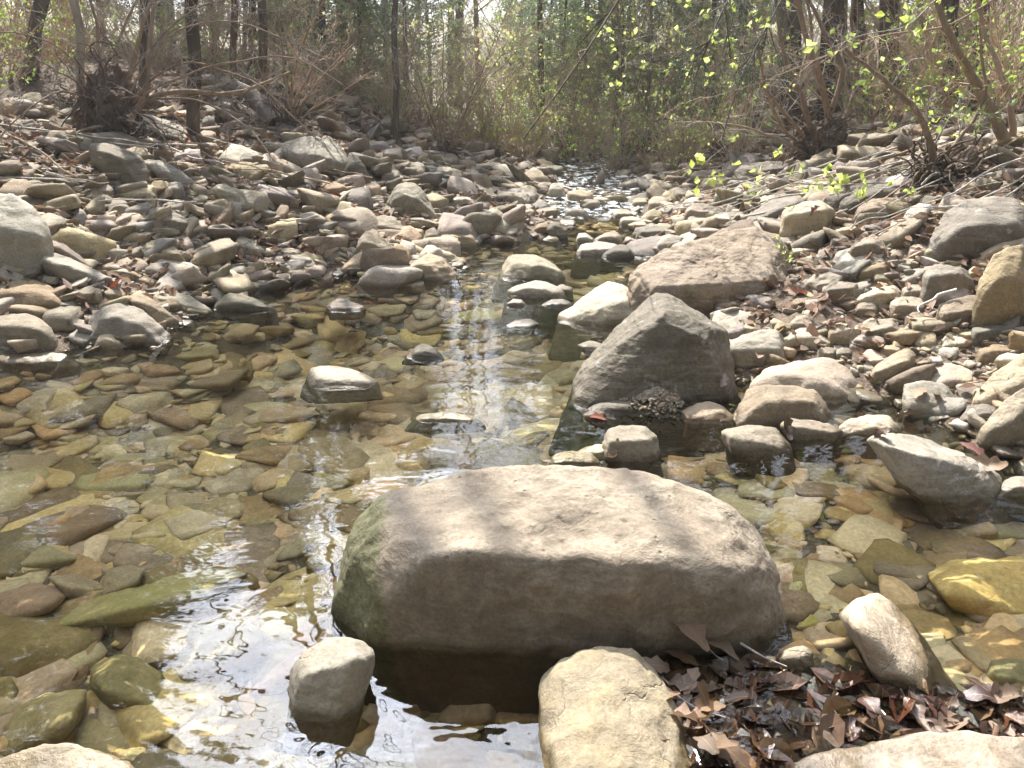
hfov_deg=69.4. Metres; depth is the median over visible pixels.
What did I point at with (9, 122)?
rock
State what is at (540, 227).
rock
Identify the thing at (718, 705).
dead leaf
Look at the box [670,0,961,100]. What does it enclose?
twiggy shrub
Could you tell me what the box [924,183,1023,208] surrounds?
stick
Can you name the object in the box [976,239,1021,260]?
rock
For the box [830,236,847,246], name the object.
rock
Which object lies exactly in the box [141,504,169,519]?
rock
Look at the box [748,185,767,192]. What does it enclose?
rock
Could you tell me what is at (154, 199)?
stick
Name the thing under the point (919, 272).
rock
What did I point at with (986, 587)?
rock
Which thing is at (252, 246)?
rock
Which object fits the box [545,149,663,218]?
cascade stones
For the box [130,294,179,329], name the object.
rock
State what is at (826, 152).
rock
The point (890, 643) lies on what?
rock
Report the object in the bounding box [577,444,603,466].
rock
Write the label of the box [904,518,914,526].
rock
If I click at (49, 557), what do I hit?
rock
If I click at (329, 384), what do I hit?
rock
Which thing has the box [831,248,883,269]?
rock
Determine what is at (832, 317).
dead leaf
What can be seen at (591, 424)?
rock
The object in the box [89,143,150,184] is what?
rock
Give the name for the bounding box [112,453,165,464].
rock
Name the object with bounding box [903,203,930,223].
rock
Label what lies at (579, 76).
shrub
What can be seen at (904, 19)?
leafy branch
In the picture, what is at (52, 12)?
thicket
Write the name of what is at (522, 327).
rock
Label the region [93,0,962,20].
sky
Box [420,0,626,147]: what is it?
twiggy shrub
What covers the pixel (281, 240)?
rock
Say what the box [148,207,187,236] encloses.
rock
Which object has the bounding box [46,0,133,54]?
twiggy shrub
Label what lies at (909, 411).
dead leaf
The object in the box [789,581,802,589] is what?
rock
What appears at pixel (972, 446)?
dead leaf
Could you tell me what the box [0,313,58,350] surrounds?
rock
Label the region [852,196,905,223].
rock
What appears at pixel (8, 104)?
rock
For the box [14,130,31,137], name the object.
rock
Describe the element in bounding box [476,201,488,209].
rock
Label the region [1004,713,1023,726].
dead leaf
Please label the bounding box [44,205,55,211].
rock
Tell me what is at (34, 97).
rock
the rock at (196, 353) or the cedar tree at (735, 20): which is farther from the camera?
the cedar tree at (735, 20)
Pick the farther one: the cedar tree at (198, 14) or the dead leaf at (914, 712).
the cedar tree at (198, 14)
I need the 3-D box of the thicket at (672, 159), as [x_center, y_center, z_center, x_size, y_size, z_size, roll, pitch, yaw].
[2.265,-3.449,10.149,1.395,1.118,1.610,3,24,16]
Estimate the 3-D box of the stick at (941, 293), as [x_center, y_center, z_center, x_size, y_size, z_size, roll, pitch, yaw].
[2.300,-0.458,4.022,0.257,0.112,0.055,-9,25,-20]
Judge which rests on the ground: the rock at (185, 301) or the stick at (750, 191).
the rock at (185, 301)
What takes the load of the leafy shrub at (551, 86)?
on the ground
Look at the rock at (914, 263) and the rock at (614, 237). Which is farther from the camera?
the rock at (614, 237)
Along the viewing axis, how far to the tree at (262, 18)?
8.40 m
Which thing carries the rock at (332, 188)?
on the ground
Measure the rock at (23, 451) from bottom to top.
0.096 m
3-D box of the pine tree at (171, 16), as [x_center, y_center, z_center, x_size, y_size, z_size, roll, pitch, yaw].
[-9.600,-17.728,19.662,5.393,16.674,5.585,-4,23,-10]
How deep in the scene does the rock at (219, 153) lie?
7.46 m
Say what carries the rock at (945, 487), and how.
on the ground
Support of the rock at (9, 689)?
on the ground
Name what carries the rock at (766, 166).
on the ground
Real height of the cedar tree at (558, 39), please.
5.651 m
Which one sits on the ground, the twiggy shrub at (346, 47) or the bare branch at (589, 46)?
the twiggy shrub at (346, 47)
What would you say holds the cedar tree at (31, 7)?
on the ground
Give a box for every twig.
[659,675,670,685]
[667,687,737,721]
[740,642,786,666]
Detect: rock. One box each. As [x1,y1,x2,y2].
[0,99,14,115]
[0,119,22,129]
[0,193,53,267]
[0,280,62,308]
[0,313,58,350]
[0,352,79,381]
[0,582,65,616]
[0,676,18,698]
[0,689,86,756]
[0,743,134,767]
[7,448,32,454]
[13,169,34,180]
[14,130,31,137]
[19,466,74,491]
[21,545,76,569]
[22,92,44,103]
[23,376,34,380]
[28,439,69,447]
[38,450,85,460]
[40,252,119,286]
[42,275,52,284]
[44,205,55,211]
[48,573,99,598]
[53,240,87,265]
[59,567,247,627]
[64,505,88,516]
[65,219,87,230]
[68,286,102,303]
[75,471,156,491]
[88,303,173,351]
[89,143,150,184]
[89,654,164,709]
[95,334,124,356]
[97,522,165,541]
[98,437,105,442]
[99,184,113,195]
[101,565,143,593]
[104,287,125,297]
[109,180,120,186]
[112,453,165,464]
[119,185,157,206]
[122,514,144,521]
[122,747,145,761]
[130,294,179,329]
[130,442,144,451]
[141,123,184,142]
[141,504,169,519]
[144,159,195,185]
[145,114,187,133]
[145,240,180,253]
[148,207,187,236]
[151,180,168,189]
[152,290,213,319]
[159,298,179,311]
[165,616,268,680]
[169,182,184,197]
[175,265,204,290]
[175,346,219,361]
[177,468,197,478]
[178,439,204,451]
[180,363,223,370]
[180,403,191,409]
[190,175,204,179]
[195,194,208,201]
[198,497,244,518]
[199,233,208,239]
[202,116,214,126]
[204,105,219,118]
[211,199,228,216]
[212,184,237,200]
[212,293,282,338]
[212,418,235,429]
[213,150,224,156]
[220,323,258,343]
[232,162,252,174]
[235,237,264,256]
[240,153,255,162]
[240,457,287,471]
[245,517,273,525]
[246,561,259,567]
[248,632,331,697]
[253,352,277,361]
[253,371,272,378]
[258,405,318,422]
[258,428,276,435]
[261,154,282,173]
[268,387,294,399]
[273,600,296,606]
[277,238,286,242]
[278,136,347,173]
[280,159,300,172]
[284,637,374,758]
[286,267,308,276]
[288,190,301,199]
[298,212,325,230]
[299,245,340,251]
[300,366,383,403]
[305,262,326,279]
[324,183,346,193]
[324,403,341,411]
[325,301,365,320]
[331,464,793,714]
[334,297,349,300]
[341,252,361,275]
[345,154,370,183]
[355,231,392,253]
[363,183,382,196]
[372,199,384,203]
[376,215,402,229]
[383,148,402,161]
[386,182,437,219]
[399,280,424,292]
[402,344,443,365]
[405,411,486,433]
[406,217,424,228]
[407,705,420,712]
[409,162,424,174]
[409,253,463,298]
[411,722,488,767]
[415,228,423,237]
[423,228,438,238]
[430,381,446,383]
[436,166,453,175]
[437,704,496,727]
[440,234,478,255]
[447,381,477,386]
[451,257,467,265]
[452,170,462,175]
[452,306,501,326]
[453,196,474,204]
[461,359,482,364]
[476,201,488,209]
[489,175,501,179]
[490,209,502,215]
[491,254,571,302]
[495,712,538,732]
[499,280,566,328]
[502,299,527,315]
[502,319,539,335]
[520,185,536,191]
[521,746,535,767]
[533,222,547,234]
[535,646,696,767]
[537,299,572,323]
[541,236,561,249]
[547,222,568,246]
[548,183,564,198]
[548,281,630,361]
[548,293,739,455]
[549,451,600,466]
[557,284,573,301]
[560,361,573,367]
[563,208,587,222]
[567,190,593,203]
[570,241,616,279]
[571,399,703,463]
[574,233,593,250]
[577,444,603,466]
[578,341,601,357]
[581,199,599,211]
[582,410,605,431]
[593,231,622,244]
[594,170,604,186]
[599,244,635,272]
[602,425,663,478]
[612,209,633,225]
[617,177,646,192]
[618,216,641,234]
[626,226,790,313]
[631,198,647,209]
[636,225,670,239]
[645,209,662,219]
[647,196,667,211]
[650,162,665,172]
[655,234,683,254]
[656,182,673,190]
[671,221,678,230]
[671,232,699,245]
[673,188,691,198]
[681,401,732,451]
[683,203,718,220]
[687,216,704,219]
[690,171,707,181]
[712,193,720,205]
[715,212,743,218]
[721,425,795,479]
[730,329,786,369]
[732,385,833,435]
[734,161,789,177]
[746,196,803,221]
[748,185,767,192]
[749,357,859,420]
[774,322,791,333]
[775,561,783,570]
[778,200,835,238]
[779,645,814,674]
[780,418,842,466]
[784,327,830,350]
[789,247,822,257]
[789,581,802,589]
[790,315,818,328]
[791,298,806,308]
[794,730,1023,767]
[795,614,817,630]
[800,271,843,291]
[802,185,837,200]
[804,310,810,315]
[806,553,820,560]
[810,148,833,159]
[813,256,832,265]
[814,529,834,538]
[817,347,835,358]
[821,281,857,304]
[827,323,859,344]
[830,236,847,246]
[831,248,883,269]
[835,209,848,217]
[835,347,851,358]
[836,227,866,235]
[837,176,901,214]
[838,415,901,459]
[839,593,957,693]
[845,285,900,310]
[848,237,886,256]
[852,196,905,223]
[853,301,877,315]
[856,262,889,280]
[857,364,863,371]
[860,318,900,335]
[867,433,1016,528]
[868,348,915,383]
[873,271,894,283]
[877,303,889,311]
[881,345,899,356]
[887,240,908,247]
[889,250,902,259]
[889,296,925,319]
[892,341,905,348]
[900,258,919,266]
[900,262,943,285]
[900,285,921,297]
[902,380,955,425]
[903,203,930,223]
[904,312,924,326]
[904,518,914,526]
[908,244,925,258]
[919,264,974,303]
[921,153,964,185]
[922,196,1023,263]
[927,556,1023,616]
[931,361,976,387]
[936,295,974,323]
[942,332,969,347]
[945,658,972,672]
[959,404,996,421]
[968,266,983,280]
[969,245,1023,328]
[969,325,1012,346]
[971,353,1023,405]
[972,518,1023,539]
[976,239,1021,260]
[976,344,1011,363]
[976,388,1023,450]
[987,658,1023,684]
[997,476,1023,518]
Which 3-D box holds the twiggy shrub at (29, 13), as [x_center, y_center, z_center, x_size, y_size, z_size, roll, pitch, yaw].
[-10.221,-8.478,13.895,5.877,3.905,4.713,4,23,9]
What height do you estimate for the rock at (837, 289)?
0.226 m
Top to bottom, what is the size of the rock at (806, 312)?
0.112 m
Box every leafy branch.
[596,0,790,86]
[686,134,915,208]
[770,235,792,261]
[803,0,940,56]
[884,88,1003,136]
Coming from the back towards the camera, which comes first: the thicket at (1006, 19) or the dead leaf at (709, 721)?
the thicket at (1006, 19)
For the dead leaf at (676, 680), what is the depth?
1.95 m
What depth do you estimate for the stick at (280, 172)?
6.76 m
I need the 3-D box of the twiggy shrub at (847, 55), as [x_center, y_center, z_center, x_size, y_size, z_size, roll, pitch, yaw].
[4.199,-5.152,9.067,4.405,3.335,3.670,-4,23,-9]
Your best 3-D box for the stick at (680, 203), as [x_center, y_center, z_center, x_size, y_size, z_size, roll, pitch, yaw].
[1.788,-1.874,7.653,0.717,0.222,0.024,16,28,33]
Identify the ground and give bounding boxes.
[0,0,1023,753]
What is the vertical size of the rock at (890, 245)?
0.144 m
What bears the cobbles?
on the ground
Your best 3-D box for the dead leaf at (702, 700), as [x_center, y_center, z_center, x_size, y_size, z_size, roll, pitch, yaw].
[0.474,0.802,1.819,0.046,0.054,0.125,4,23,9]
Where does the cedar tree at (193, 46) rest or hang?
on the ground
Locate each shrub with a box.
[0,0,29,45]
[0,0,57,31]
[0,0,92,63]
[0,0,96,37]
[0,0,136,60]
[0,0,355,177]
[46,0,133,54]
[63,0,257,68]
[163,0,352,81]
[172,0,310,68]
[201,0,299,67]
[227,0,440,65]
[227,0,462,102]
[229,0,381,131]
[246,0,544,132]
[267,0,459,110]
[290,0,451,89]
[344,39,475,134]
[356,0,562,159]
[380,0,614,142]
[400,0,562,143]
[413,0,590,125]
[414,5,537,113]
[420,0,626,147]
[428,28,611,154]
[444,0,667,158]
[486,0,708,138]
[491,40,579,154]
[499,0,696,103]
[500,0,640,154]
[529,1,638,151]
[537,0,698,163]
[569,0,767,104]
[569,0,818,175]
[583,38,752,162]
[588,4,777,153]
[589,0,773,155]
[635,0,778,54]
[641,0,1008,103]
[644,55,737,166]
[654,0,878,139]
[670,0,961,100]
[732,0,906,62]
[803,0,998,51]
[807,0,969,59]
[815,0,1022,84]
[845,55,914,86]
[853,0,1023,56]
[866,0,917,30]
[875,0,964,64]
[899,0,1023,52]
[908,0,1023,43]
[913,0,1023,47]
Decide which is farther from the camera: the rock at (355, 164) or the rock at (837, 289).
the rock at (355, 164)
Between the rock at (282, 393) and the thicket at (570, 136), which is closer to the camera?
the rock at (282, 393)
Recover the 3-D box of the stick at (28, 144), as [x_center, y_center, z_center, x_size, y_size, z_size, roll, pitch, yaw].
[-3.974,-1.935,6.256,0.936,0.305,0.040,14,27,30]
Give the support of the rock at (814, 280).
on the ground
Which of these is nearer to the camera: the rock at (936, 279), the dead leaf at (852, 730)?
the dead leaf at (852, 730)
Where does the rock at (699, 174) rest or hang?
on the ground
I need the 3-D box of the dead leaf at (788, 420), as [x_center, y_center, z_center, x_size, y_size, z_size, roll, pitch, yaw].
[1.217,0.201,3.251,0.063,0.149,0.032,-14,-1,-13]
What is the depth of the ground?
4.91 m
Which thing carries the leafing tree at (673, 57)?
on the ground
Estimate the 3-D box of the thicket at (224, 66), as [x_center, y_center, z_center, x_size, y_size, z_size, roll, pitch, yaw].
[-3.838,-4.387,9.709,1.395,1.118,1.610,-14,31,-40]
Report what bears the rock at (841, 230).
on the ground
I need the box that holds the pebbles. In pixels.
[0,143,1023,475]
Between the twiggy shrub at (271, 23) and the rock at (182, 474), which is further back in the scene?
the twiggy shrub at (271, 23)
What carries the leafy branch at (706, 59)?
attached to the cedar bough at (752, 59)
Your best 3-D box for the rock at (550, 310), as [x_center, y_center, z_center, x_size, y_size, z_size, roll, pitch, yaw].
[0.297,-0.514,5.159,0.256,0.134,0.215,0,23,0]
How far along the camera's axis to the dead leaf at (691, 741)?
1.80 m
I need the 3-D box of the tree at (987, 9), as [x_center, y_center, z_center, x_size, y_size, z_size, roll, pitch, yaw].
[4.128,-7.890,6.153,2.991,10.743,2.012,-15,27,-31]
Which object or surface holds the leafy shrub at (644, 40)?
on the ground
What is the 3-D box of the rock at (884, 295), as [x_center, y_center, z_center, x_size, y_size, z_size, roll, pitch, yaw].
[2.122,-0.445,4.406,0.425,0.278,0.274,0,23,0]
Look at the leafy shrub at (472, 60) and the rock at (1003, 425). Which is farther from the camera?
the leafy shrub at (472, 60)
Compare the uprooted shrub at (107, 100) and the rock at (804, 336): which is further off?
the uprooted shrub at (107, 100)
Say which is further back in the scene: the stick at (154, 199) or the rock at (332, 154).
the rock at (332, 154)
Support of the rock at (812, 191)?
on the ground
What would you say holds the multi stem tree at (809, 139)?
on the ground
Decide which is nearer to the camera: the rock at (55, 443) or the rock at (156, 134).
the rock at (55, 443)
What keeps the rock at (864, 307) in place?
on the ground
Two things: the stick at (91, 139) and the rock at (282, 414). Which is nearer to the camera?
the rock at (282, 414)
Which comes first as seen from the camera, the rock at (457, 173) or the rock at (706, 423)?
the rock at (706, 423)
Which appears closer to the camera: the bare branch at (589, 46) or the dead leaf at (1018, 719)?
the dead leaf at (1018, 719)
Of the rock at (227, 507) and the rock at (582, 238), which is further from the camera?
the rock at (582, 238)
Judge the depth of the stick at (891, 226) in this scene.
4.71 m
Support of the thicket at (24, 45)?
on the ground
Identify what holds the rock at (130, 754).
on the ground
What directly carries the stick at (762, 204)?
on the cobbles
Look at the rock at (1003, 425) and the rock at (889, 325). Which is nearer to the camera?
the rock at (1003, 425)
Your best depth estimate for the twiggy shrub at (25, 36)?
9.83 m
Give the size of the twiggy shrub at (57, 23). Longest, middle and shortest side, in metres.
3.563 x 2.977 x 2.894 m
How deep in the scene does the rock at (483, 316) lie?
5.48 m
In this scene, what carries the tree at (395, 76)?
on the ground
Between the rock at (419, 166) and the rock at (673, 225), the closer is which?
the rock at (673, 225)
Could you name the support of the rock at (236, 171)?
on the ground
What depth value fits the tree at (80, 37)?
8.14 m
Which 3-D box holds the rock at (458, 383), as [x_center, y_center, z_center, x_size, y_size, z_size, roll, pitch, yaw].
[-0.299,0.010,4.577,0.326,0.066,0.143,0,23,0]
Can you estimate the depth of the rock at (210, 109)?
8.47 m
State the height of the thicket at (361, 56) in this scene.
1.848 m
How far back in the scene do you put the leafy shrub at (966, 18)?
10.54 m
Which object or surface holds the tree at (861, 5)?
on the ground
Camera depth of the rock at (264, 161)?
7.24 m
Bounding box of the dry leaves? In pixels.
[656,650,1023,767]
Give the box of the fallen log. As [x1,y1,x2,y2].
[223,78,278,125]
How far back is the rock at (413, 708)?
2.19 m
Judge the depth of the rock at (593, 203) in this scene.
8.60 m
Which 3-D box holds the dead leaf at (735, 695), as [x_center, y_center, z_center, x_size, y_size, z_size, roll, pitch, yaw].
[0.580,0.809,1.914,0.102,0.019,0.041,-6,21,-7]
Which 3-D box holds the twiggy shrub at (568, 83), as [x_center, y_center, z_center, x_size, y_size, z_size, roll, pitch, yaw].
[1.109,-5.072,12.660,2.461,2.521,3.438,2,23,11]
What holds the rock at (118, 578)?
on the rock at (183, 592)
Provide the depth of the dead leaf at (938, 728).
1.82 m
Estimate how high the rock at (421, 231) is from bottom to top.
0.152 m
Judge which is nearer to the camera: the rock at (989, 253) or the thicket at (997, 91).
the rock at (989, 253)
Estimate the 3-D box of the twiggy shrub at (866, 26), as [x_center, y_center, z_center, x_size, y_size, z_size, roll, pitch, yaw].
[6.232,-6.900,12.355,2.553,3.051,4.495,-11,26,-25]
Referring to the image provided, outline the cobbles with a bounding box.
[0,45,1023,300]
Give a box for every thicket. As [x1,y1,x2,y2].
[0,0,103,78]
[0,6,73,94]
[1,0,139,63]
[62,0,238,70]
[157,2,277,83]
[237,19,356,101]
[305,0,440,101]
[339,45,436,122]
[434,60,536,152]
[457,84,567,159]
[530,77,642,163]
[544,75,650,172]
[633,90,722,169]
[665,44,781,162]
[770,0,971,116]
[788,14,964,132]
[826,0,1018,84]
[842,0,1009,124]
[881,0,1023,112]
[893,0,1023,119]
[958,0,1023,69]
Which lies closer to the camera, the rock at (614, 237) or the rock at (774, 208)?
the rock at (774, 208)
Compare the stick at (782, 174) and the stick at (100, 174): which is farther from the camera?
the stick at (782, 174)
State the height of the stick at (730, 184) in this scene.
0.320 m
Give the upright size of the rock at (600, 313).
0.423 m
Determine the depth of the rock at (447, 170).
8.42 m
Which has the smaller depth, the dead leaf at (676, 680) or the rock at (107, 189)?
the dead leaf at (676, 680)
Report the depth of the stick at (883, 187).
5.55 m
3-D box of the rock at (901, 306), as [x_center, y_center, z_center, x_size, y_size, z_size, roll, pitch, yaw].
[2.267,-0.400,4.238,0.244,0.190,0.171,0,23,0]
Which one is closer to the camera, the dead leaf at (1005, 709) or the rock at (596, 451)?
the dead leaf at (1005, 709)
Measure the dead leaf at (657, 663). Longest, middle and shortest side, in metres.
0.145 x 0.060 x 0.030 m
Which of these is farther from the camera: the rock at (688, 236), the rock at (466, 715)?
the rock at (688, 236)
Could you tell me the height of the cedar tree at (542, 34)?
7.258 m
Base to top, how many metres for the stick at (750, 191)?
0.435 m
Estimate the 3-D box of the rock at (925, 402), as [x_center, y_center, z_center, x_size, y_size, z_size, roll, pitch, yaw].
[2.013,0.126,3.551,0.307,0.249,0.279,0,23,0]
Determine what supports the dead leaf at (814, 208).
on the rock at (797, 220)
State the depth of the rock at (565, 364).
4.70 m
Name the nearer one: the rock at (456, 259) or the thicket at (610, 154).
the rock at (456, 259)
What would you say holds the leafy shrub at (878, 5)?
on the ground
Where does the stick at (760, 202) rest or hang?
on the cobbles
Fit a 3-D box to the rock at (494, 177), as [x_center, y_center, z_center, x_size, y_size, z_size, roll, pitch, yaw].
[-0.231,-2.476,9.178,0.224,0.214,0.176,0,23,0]
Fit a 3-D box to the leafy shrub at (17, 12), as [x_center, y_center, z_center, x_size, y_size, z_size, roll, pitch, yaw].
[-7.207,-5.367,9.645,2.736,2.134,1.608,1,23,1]
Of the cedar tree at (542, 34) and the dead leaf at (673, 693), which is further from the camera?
the cedar tree at (542, 34)
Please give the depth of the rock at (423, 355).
4.18 m
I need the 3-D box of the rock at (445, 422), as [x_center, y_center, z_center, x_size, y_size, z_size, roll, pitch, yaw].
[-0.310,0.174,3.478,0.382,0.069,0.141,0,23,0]
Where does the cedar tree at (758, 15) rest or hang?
on the ground
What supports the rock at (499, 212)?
on the ground
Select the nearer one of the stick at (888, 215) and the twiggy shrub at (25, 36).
the stick at (888, 215)
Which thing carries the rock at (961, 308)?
on the ground
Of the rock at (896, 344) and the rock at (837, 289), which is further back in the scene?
the rock at (837, 289)
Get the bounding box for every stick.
[0,124,83,136]
[8,134,78,177]
[9,176,85,182]
[15,131,157,148]
[45,171,108,183]
[64,173,167,178]
[76,133,197,146]
[98,199,195,202]
[156,141,224,165]
[187,127,231,143]
[202,151,282,179]
[227,168,329,183]
[279,214,317,220]
[334,169,371,177]
[600,191,626,194]
[652,197,712,209]
[672,157,721,173]
[676,168,823,208]
[682,172,769,198]
[698,159,837,198]
[731,153,893,206]
[731,167,882,216]
[750,160,922,206]
[773,154,940,194]
[776,143,924,189]
[846,132,937,163]
[849,157,940,210]
[851,206,938,227]
[852,166,909,182]
[852,180,911,225]
[861,179,1022,227]
[869,209,936,236]
[877,149,1012,212]
[894,172,996,195]
[902,141,953,172]
[910,158,1021,206]
[917,288,956,312]
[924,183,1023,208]
[981,175,1023,197]
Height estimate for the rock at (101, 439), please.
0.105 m
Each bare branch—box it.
[523,0,618,138]
[632,0,684,137]
[654,0,993,174]
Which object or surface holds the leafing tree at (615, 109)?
on the ground
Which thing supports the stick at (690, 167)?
on the cobbles
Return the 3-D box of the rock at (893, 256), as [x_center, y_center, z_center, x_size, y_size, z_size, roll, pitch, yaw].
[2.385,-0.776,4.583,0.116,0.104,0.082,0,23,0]
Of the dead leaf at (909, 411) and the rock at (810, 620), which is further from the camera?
the dead leaf at (909, 411)
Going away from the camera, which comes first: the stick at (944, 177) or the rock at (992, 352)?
the rock at (992, 352)
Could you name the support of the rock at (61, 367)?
on the ground
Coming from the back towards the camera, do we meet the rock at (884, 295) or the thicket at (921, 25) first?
the thicket at (921, 25)
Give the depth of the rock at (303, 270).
5.74 m
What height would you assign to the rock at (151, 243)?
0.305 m
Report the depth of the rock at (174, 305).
4.85 m
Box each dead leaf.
[590,412,608,419]
[606,438,619,457]
[642,655,668,673]
[657,669,669,676]
[660,734,676,739]
[664,649,707,666]
[666,688,685,699]
[668,619,722,659]
[668,673,699,691]
[673,702,724,732]
[676,693,691,721]
[682,667,699,693]
[682,718,706,728]
[684,731,697,746]
[693,733,718,754]
[694,682,713,732]
[694,701,729,711]
[696,679,723,692]
[701,735,743,756]
[705,726,716,732]
[706,720,720,724]
[707,640,739,660]
[708,731,750,767]
[720,373,728,387]
[724,688,749,701]
[741,688,760,721]
[742,702,774,712]
[768,669,789,694]
[773,716,800,729]
[776,716,798,730]
[784,413,795,444]
[795,289,809,292]
[808,713,849,737]
[810,205,820,215]
[822,313,845,323]
[823,661,864,670]
[843,712,860,740]
[851,671,871,692]
[852,681,862,689]
[856,694,870,719]
[857,694,884,728]
[870,427,889,436]
[883,705,920,728]
[896,408,926,413]
[900,688,931,728]
[905,712,931,718]
[909,685,935,718]
[912,387,926,397]
[918,710,943,732]
[926,693,958,719]
[927,703,943,725]
[929,694,959,710]
[933,710,969,732]
[955,689,986,708]
[960,442,983,454]
[961,683,1017,704]
[964,675,1008,706]
[965,453,1007,470]
[974,680,1023,704]
[981,690,1002,711]
[983,725,1008,735]
[988,718,1015,736]
[996,720,1023,736]
[999,706,1023,714]
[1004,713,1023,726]
[1013,690,1023,708]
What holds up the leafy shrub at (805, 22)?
on the ground
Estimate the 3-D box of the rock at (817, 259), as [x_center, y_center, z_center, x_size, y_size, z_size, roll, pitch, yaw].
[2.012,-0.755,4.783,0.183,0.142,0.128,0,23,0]
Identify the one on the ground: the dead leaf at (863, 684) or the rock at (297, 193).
the rock at (297, 193)
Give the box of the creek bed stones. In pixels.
[0,222,1023,767]
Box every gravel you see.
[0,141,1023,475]
[0,381,1023,757]
[617,386,686,431]
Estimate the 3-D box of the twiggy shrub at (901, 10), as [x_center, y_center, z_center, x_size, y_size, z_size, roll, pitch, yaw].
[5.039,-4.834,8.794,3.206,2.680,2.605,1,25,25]
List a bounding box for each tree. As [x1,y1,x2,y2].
[4,0,108,25]
[22,0,49,82]
[49,0,180,40]
[69,0,84,88]
[83,0,180,28]
[95,0,209,50]
[125,0,257,61]
[138,0,149,109]
[156,0,344,68]
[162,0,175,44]
[162,0,240,33]
[184,0,201,136]
[220,0,353,59]
[229,0,238,106]
[239,0,390,101]
[240,1,402,68]
[242,0,256,61]
[245,0,401,69]
[257,0,267,95]
[288,0,435,95]
[310,0,434,87]
[341,0,469,100]
[356,0,464,120]
[367,0,446,144]
[375,0,498,103]
[406,1,420,86]
[447,0,453,102]
[454,0,463,107]
[472,0,557,96]
[473,0,492,119]
[475,0,602,122]
[482,0,626,148]
[505,0,610,140]
[507,0,651,139]
[517,0,610,114]
[528,0,626,142]
[545,0,698,146]
[553,0,665,112]
[586,0,724,120]
[591,0,604,111]
[629,0,729,107]
[634,0,778,121]
[640,0,747,152]
[645,0,777,54]
[645,0,778,134]
[663,0,908,167]
[670,3,679,102]
[672,0,809,70]
[675,0,703,130]
[675,0,802,129]
[754,1,875,47]
[778,0,801,127]
[818,0,847,121]
[827,16,1019,196]
[851,0,866,97]
[877,0,899,115]
[911,0,1023,146]
[938,0,959,100]
[972,0,989,77]
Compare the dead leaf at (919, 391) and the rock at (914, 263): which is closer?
the dead leaf at (919, 391)
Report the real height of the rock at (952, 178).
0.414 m
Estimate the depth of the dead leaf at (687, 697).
1.90 m
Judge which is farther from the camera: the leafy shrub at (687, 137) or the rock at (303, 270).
the leafy shrub at (687, 137)
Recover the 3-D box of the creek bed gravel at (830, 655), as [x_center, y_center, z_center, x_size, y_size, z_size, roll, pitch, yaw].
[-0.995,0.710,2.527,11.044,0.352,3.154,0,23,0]
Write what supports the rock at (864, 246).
on the ground
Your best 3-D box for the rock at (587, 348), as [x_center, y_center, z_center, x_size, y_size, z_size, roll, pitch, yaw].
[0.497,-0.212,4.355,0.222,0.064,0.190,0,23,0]
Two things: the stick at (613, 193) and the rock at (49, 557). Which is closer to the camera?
the rock at (49, 557)
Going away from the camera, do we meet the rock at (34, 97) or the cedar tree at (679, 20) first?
the rock at (34, 97)
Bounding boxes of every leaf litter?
[0,38,1023,389]
[0,131,507,315]
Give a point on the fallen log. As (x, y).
(264, 111)
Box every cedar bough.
[654,0,753,105]
[669,0,801,138]
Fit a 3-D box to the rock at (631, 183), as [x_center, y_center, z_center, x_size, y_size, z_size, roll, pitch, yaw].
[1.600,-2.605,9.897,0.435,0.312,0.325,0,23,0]
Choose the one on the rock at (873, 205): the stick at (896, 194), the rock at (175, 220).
the stick at (896, 194)
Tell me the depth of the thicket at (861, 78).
8.96 m
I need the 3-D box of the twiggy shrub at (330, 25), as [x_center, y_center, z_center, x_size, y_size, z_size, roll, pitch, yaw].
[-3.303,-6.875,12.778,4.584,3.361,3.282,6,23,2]
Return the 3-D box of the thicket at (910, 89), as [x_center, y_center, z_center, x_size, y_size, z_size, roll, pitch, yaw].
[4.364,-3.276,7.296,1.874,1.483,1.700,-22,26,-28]
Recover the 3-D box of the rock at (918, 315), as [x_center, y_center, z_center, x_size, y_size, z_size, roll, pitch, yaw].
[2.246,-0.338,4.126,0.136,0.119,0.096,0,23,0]
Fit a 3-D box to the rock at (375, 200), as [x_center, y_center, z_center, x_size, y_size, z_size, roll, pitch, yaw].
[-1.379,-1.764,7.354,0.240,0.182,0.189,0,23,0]
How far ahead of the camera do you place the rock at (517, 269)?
5.77 m
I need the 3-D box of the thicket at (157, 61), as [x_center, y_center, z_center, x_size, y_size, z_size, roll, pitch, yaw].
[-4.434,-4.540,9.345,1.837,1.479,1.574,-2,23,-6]
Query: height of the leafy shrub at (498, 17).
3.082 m
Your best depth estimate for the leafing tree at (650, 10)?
11.56 m
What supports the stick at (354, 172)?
on the rock at (355, 164)
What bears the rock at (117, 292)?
on the ground
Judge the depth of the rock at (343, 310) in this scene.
5.01 m
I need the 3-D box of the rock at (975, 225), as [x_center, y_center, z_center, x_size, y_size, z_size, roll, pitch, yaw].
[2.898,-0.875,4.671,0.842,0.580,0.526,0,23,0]
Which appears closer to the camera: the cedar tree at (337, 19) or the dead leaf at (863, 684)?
the dead leaf at (863, 684)
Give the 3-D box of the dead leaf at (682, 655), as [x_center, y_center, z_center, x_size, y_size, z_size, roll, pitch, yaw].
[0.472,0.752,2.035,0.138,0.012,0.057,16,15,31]
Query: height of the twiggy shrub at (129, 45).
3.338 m
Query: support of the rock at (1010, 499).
on the rock at (1005, 531)
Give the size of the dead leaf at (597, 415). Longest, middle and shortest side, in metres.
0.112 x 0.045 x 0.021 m

